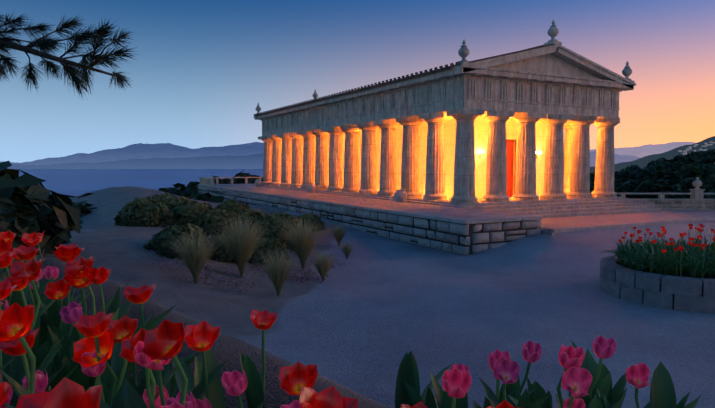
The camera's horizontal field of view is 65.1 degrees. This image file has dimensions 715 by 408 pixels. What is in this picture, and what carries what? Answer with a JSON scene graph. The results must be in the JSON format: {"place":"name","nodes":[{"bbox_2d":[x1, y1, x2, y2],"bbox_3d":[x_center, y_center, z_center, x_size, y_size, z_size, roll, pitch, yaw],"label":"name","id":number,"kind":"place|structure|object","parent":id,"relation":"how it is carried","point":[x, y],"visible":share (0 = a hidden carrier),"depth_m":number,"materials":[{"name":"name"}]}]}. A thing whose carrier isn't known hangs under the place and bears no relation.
{"place":"outdoors","nodes":[
{"label":"outdoors","id":0,"kind":"place"},
{"bbox_2d":[0,11,137,100],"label":"pine tree","id":1,"kind":"object","parent":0,"point":[94,36],"depth_m":3.83,"materials":[{"name":"green plant"}]},
{"bbox_2d":[0,142,263,164],"bbox_3d":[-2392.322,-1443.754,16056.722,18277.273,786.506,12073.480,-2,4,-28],"label":"mountains","id":2,"kind":"structure","parent":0,"point":[148,151],"depth_m":16315.20,"materials":[{"name":"blue"}]},
{"bbox_2d":[7,153,263,168],"bbox_3d":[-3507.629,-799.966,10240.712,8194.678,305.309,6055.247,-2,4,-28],"label":"hills","id":3,"kind":"structure","parent":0,"point":[253,161],"depth_m":10020.52,"materials":[{"name":"blue"}]},
{"bbox_2d":[16,169,262,197],"bbox_3d":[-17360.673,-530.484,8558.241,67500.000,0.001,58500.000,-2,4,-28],"label":"sea","id":4,"kind":"structure","parent":0,"point":[73,182],"depth_m":2828.34,"materials":[{"name":"liquid"}]},
{"bbox_2d":[0,186,714,407],"bbox_3d":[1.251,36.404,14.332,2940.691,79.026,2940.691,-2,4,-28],"label":"ground","id":5,"kind":"structure","parent":0,"point":[367,317],"depth_m":12.46,"materials":[{"name":"grey concrete"}]},
{"bbox_2d":[0,161,262,254],"bbox_3d":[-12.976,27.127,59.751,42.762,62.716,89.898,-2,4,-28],"label":"shrubs","id":6,"kind":"object","parent":5,"relation":"on","point":[30,204],"visible":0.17,"depth_m":12.82,"materials":[{"name":"green plant"}]},
{"bbox_2d":[114,193,325,265],"bbox_3d":[-4.873,0.604,21.538,6.547,2.146,12.783,1,4,10],"label":"shrub mound","id":7,"kind":"object","parent":5,"relation":"on","point":[181,215],"visible":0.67,"depth_m":19.66,"materials":[{"name":"green plant"}]},
{"bbox_2d":[146,250,345,291],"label":"ground plants","id":8,"kind":"object","parent":5,"relation":"on","point":[290,276],"visible":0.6,"depth_m":15.14,"materials":[{"name":"green plant"}]},
{"bbox_2d":[159,213,358,295],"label":"grass clumps","id":9,"kind":"object","parent":5,"relation":"on","point":[240,249],"visible":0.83,"depth_m":15.03,"materials":[{"name":"green plant"}]},
{"bbox_2d":[0,231,700,407],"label":"tulip bed","id":10,"kind":"object","parent":5,"relation":"on","point":[162,343],"depth_m":1.54,"materials":[{"name":"red plant"}]},
{"bbox_2d":[198,186,540,255],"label":"retaining wall blocks","id":11,"kind":"structure","parent":5,"relation":"on","point":[455,228],"depth_m":23.23,"materials":[{"name":"grey stone"}]},
{"bbox_2d":[199,177,262,185],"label":"terrace balustrade","id":12,"kind":"object","parent":11,"relation":"on","point":[208,181],"visible":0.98,"depth_m":57.38,"materials":[{"name":"stone"}]},
{"bbox_2d":[197,184,542,223],"bbox_3d":[-1.581,-0.827,41.524,10.856,0.136,43.120,-2,4,-28],"label":"retaining wall cap","id":13,"kind":"object","parent":11,"relation":"on","point":[451,218],"visible":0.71,"depth_m":23.55,"materials":[{"name":"grey stone"}]},
{"bbox_2d":[199,186,540,254],"bbox_3d":[-1.532,0.335,41.648,10.740,2.420,42.910,-2,4,-28],"label":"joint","id":14,"kind":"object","parent":5,"relation":"on","point":[471,232],"depth_m":22.43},
{"bbox_2d":[215,184,527,218],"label":"terrace paving","id":15,"kind":"structure","parent":14,"relation":"on","point":[466,213],"depth_m":28.32,"materials":[{"name":"stone"}]},
{"bbox_2d":[255,179,262,186],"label":"stone pot","id":16,"kind":"object","parent":15,"relation":"on","point":[258,183],"visible":1,"depth_m":50.95,"materials":[{"name":"grey stone"}]},
{"bbox_2d":[306,183,315,192],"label":"stone pot","id":17,"kind":"object","parent":15,"relation":"on","point":[310,187],"visible":0.96,"depth_m":40.41,"materials":[{"name":"grey stone"}]},
{"bbox_2d":[394,189,406,201],"bbox_3d":[2.321,-0.440,30.111,0.720,0.680,0.720,-2,4,-28],"label":"stone pot","id":18,"kind":"object","parent":15,"relation":"on","point":[400,195],"visible":0.98,"depth_m":29.86,"materials":[{"name":"grey stone"}]},
{"bbox_2d":[252,185,665,217],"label":"temple steps","id":19,"kind":"structure","parent":15,"relation":"on","point":[553,208],"depth_m":29.30,"materials":[{"name":"grey stone"}]},
{"bbox_2d":[258,136,272,184],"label":"column","id":20,"kind":"structure","parent":19,"relation":"on","point":[267,167],"depth_m":52.37,"materials":[{"name":"stone"}]},
{"bbox_2d":[267,135,281,185],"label":"column","id":21,"kind":"structure","parent":19,"relation":"on","point":[276,158],"depth_m":50.26,"materials":[{"name":"stone"}]},
{"bbox_2d":[276,134,291,186],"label":"column","id":22,"kind":"structure","parent":19,"relation":"on","point":[286,166],"depth_m":48.15,"materials":[{"name":"stone"}]},
{"bbox_2d":[289,132,302,186],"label":"column","id":23,"kind":"structure","parent":19,"relation":"on","point":[297,163],"depth_m":46.05,"materials":[{"name":"stone"}]},
{"bbox_2d":[297,130,315,188],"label":"column","id":24,"kind":"structure","parent":19,"relation":"on","point":[308,158],"depth_m":43.95,"materials":[{"name":"stone"}]},
{"bbox_2d":[312,129,328,189],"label":"column","id":25,"kind":"structure","parent":19,"relation":"on","point":[321,171],"depth_m":41.84,"materials":[{"name":"stone"}]},
{"bbox_2d":[322,127,343,190],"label":"column","id":26,"kind":"structure","parent":19,"relation":"on","point":[335,166],"depth_m":39.73,"materials":[{"name":"stone"}]},
{"bbox_2d":[340,125,359,191],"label":"column","id":27,"kind":"structure","parent":19,"relation":"on","point":[351,173],"depth_m":37.62,"materials":[{"name":"stone"}]},
{"bbox_2d":[357,122,379,193],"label":"column","id":28,"kind":"structure","parent":19,"relation":"on","point":[368,170],"depth_m":35.50,"materials":[{"name":"stone"}]},
{"bbox_2d":[373,119,400,195],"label":"column","id":29,"kind":"structure","parent":19,"relation":"on","point":[388,183],"depth_m":33.40,"materials":[{"name":"stone"}]},
{"bbox_2d":[396,116,424,197],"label":"column","id":30,"kind":"structure","parent":19,"relation":"on","point":[410,165],"depth_m":31.29,"materials":[{"name":"stone"}]},
{"bbox_2d":[419,112,452,199],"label":"column","id":31,"kind":"structure","parent":19,"relation":"on","point":[435,174],"depth_m":29.18,"materials":[{"name":"stone"}]},
{"bbox_2d":[447,108,483,202],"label":"column","id":32,"kind":"structure","parent":19,"relation":"on","point":[464,177],"depth_m":27.08,"materials":[{"name":"stone"}]},
{"bbox_2d":[257,66,632,135],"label":"entablature","id":33,"kind":"structure","parent":32,"relation":"on","point":[490,89],"depth_m":29.98,"materials":[{"name":"grey stone"}]},
{"bbox_2d":[254,44,554,116],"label":"temple roof","id":34,"kind":"structure","parent":33,"relation":"on","point":[412,76],"depth_m":31.20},
{"bbox_2d":[256,103,260,114],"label":"urn","id":35,"kind":"object","parent":34,"relation":"on","point":[258,109],"visible":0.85,"depth_m":52.58,"materials":[{"name":"stone"}]},
{"bbox_2d":[312,90,317,99],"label":"roof finial","id":36,"kind":"object","parent":34,"relation":"on","point":[315,95],"visible":0.67,"depth_m":55.18,"materials":[{"name":"stone"}]},
{"bbox_2d":[253,44,635,119],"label":"temple pediments","id":37,"kind":"object","parent":33,"relation":"on","point":[557,59],"visible":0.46,"depth_m":29.01,"materials":[{"name":"grey stone"}]},
{"bbox_2d":[455,40,471,65],"bbox_3d":[4.969,-7.080,26.174,0.570,1.273,0.570,-2,4,-28],"label":"roof finial","id":38,"kind":"object","parent":37,"relation":"on","point":[463,51],"visible":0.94,"depth_m":26.00,"materials":[{"name":"stone"}]},
{"bbox_2d":[544,19,561,44],"bbox_3d":[10.085,-8.854,28.864,0.600,1.340,0.600,-2,4,-28],"label":"roof finial","id":39,"kind":"object","parent":37,"relation":"on","point":[553,31],"visible":1,"depth_m":28.71,"materials":[{"name":"stone"}]},
{"bbox_2d":[622,61,634,82],"bbox_3d":[15.249,-7.462,31.685,0.570,1.273,0.570,-2,4,-28],"label":"roof finial","id":40,"kind":"object","parent":37,"relation":"on","point":[627,71],"visible":0.83,"depth_m":31.55,"materials":[{"name":"stone"}]},
{"bbox_2d":[481,111,514,201],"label":"column","id":41,"kind":"structure","parent":19,"relation":"on","point":[496,178],"depth_m":28.04,"materials":[{"name":"stone"}]},
{"bbox_2d":[510,112,546,200],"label":"column","id":42,"kind":"structure","parent":19,"relation":"on","point":[526,171],"depth_m":29.01,"materials":[{"name":"stone"}]},
{"bbox_2d":[539,114,573,198],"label":"column","id":43,"kind":"structure","parent":19,"relation":"on","point":[554,172],"depth_m":29.98,"materials":[{"name":"stone"}]},
{"bbox_2d":[567,116,596,197],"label":"column","id":44,"kind":"structure","parent":19,"relation":"on","point":[580,174],"depth_m":30.95,"materials":[{"name":"stone"}]},
{"bbox_2d":[592,117,619,196],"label":"column","id":45,"kind":"structure","parent":19,"relation":"on","point":[604,177],"depth_m":31.92,"materials":[{"name":"stone"}]},
{"bbox_2d":[599,255,714,313],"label":"planter ring blocks","id":46,"kind":"structure","parent":5,"relation":"on","point":[618,281],"depth_m":12.98,"materials":[{"name":"grey stone"}]},
{"bbox_2d":[616,261,714,308],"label":"planter soil","id":47,"kind":"structure","parent":46,"relation":"in","point":[684,273],"depth_m":13.40,"materials":[{"name":"black soil"}]},
{"bbox_2d":[594,224,714,278],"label":"planter plant","id":48,"kind":"object","parent":47,"relation":"on","point":[694,261],"depth_m":13.72,"materials":[{"name":"green plant"}]},
{"bbox_2d":[617,189,714,209],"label":"balustrade rail","id":49,"kind":"object","parent":5,"relation":"on","point":[696,195],"visible":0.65,"depth_m":32.03,"materials":[{"name":"grey stone"}]},
{"bbox_2d":[692,177,701,188],"bbox_3d":[19.484,-1.195,32.116,0.480,0.690,0.480,-2,4,-28],"label":"stone finial","id":50,"kind":"object","parent":49,"relation":"on","point":[697,183],"visible":1,"depth_m":32.01,"materials":[{"name":"grey stone"}]},
{"bbox_2d":[0,0,714,162],"label":"sky","id":51,"kind":"structure","parent":0,"point":[201,70],"materials":[{"name":"blue"}]},
{"bbox_2d":[303,115,546,197],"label":"temple cella walls","id":52,"kind":"structure","parent":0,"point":[481,126],"depth_m":33.13,"materials":[{"name":"yellow stone"}]},
{"bbox_2d":[328,130,518,192],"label":"temple door frames","id":53,"kind":"structure","parent":52,"relation":"attached to","point":[512,134],"depth_m":32.27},
{"bbox_2d":[506,139,513,196],"bbox_3d":[8.504,-2.064,32.283,1.250,3.300,0.080,-2,4,-28],"label":"door","id":54,"kind":"structure","parent":53,"relation":"in","point":[510,150],"depth_m":32.41,"materials":[{"name":"red wood"}]},
{"bbox_2d":[537,226,554,234],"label":"terrace cheek blocks","id":55,"kind":"structure","parent":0,"point":[547,232],"depth_m":21.73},
{"bbox_2d":[563,122,572,194],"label":"wall","id":56,"kind":"structure","parent":0,"point":[568,128],"depth_m":34.11,"materials":[{"name":"stone"}]},
{"bbox_2d":[590,151,639,166],"bbox_3d":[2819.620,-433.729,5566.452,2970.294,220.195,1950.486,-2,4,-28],"label":"ridge","id":57,"kind":"structure","parent":0,"point":[618,158],"depth_m":5735.08,"materials":[{"name":"purple"}]},
{"bbox_2d":[541,209,714,233],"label":"plaza paving","id":58,"kind":"structure","parent":0,"point":[570,221],"depth_m":26.67,"materials":[{"name":"beige stone"}]},
{"bbox_2d":[551,216,714,232],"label":"plaza kerb","id":59,"kind":"structure","parent":58,"relation":"on","point":[608,226],"depth_m":24.27,"materials":[{"name":"stone"}]},
{"bbox_2d":[590,142,694,157],"bbox_3d":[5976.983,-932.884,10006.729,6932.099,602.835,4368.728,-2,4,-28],"label":"ridge","id":60,"kind":"structure","parent":0,"point":[644,150],"depth_m":10437.46,"materials":[{"name":"purple"}]},
{"bbox_2d":[590,136,714,172],"bbox_3d":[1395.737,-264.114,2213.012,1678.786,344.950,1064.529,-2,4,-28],"label":"hill","id":61,"kind":"structure","parent":0,"point":[642,162],"depth_m":2421.34,"materials":[{"name":"green plant"}]},
{"bbox_2d":[678,142,714,154],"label":"village houses","id":62,"kind":"structure","parent":61,"relation":"on","point":[685,152],"depth_m":1697.61,"materials":[{"name":"white"}]},
{"bbox_2d":[650,201,714,208],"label":"balustrade wall blocks","id":63,"kind":"structure","parent":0,"point":[679,202],"depth_m":32.02,"materials":[{"name":"grey stone"}]},
{"bbox_3d":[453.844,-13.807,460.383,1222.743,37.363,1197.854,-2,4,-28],"label":"forest ground","id":64,"kind":"structure","parent":0,"visible":0},
{"bbox_2d":[590,149,714,198],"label":"forest foliage","id":65,"kind":"object","parent":64,"relation":"on","point":[677,174],"visible":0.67,"depth_m":189.94,"materials":[{"name":"green plant"}]}
]}

